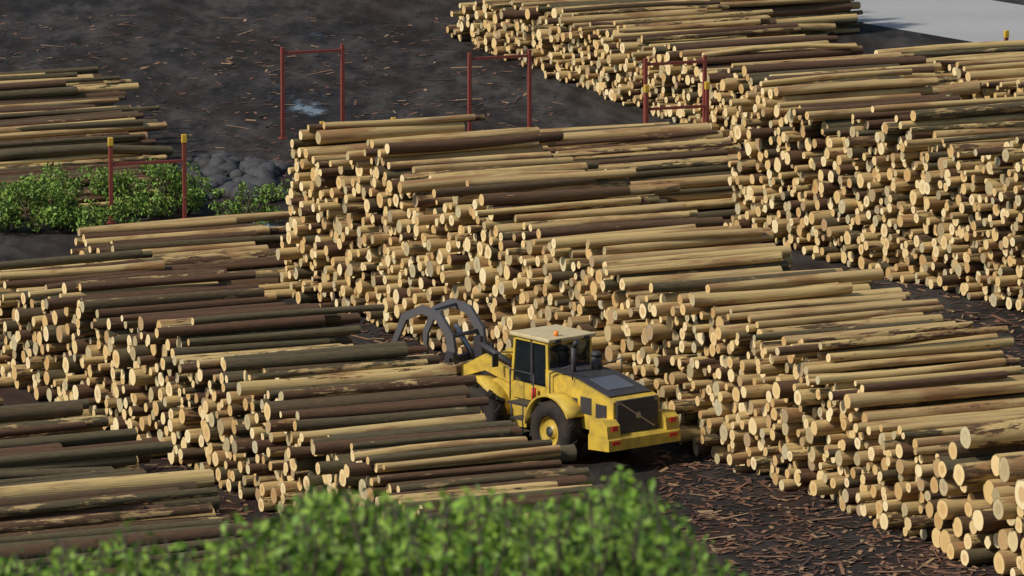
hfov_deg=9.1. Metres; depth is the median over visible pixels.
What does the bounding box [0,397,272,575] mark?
log pile
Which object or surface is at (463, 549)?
bush foliage
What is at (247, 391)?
log pile
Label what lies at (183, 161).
frame
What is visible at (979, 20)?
road
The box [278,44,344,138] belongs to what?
frame
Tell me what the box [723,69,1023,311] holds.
log pile
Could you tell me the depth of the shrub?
214.15 m
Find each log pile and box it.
[0,66,189,220]
[0,249,616,575]
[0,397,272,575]
[70,211,300,301]
[276,114,1023,539]
[446,0,979,147]
[540,122,757,222]
[708,0,863,35]
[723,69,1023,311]
[874,40,1023,105]
[925,418,1023,575]
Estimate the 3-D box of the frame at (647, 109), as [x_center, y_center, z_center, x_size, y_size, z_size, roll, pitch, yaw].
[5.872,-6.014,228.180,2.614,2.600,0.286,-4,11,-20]
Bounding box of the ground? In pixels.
[0,0,1023,575]
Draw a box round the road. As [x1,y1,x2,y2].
[851,0,1023,41]
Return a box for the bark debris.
[0,15,1023,575]
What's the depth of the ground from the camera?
243.01 m
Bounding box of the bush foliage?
[0,466,746,575]
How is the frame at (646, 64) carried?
on the ground
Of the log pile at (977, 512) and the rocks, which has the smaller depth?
the log pile at (977, 512)
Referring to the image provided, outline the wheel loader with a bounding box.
[392,298,680,462]
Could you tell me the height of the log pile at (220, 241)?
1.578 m
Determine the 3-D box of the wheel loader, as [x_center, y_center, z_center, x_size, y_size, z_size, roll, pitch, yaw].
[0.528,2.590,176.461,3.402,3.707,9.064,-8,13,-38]
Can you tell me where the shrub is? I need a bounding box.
[0,158,290,233]
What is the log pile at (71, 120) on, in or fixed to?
on the ground
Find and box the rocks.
[171,151,293,202]
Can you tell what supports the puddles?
on the ground
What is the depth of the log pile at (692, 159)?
214.23 m
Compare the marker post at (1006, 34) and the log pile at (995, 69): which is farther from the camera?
the marker post at (1006, 34)
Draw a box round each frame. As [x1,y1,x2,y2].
[106,134,186,223]
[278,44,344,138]
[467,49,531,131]
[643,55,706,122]
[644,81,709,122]
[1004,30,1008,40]
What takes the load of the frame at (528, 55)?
on the ground
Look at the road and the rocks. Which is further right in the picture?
the road
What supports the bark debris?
on the ground
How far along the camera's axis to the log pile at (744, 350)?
179.84 m
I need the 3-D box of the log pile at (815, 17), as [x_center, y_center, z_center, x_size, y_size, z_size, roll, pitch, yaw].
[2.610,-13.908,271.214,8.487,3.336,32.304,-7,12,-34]

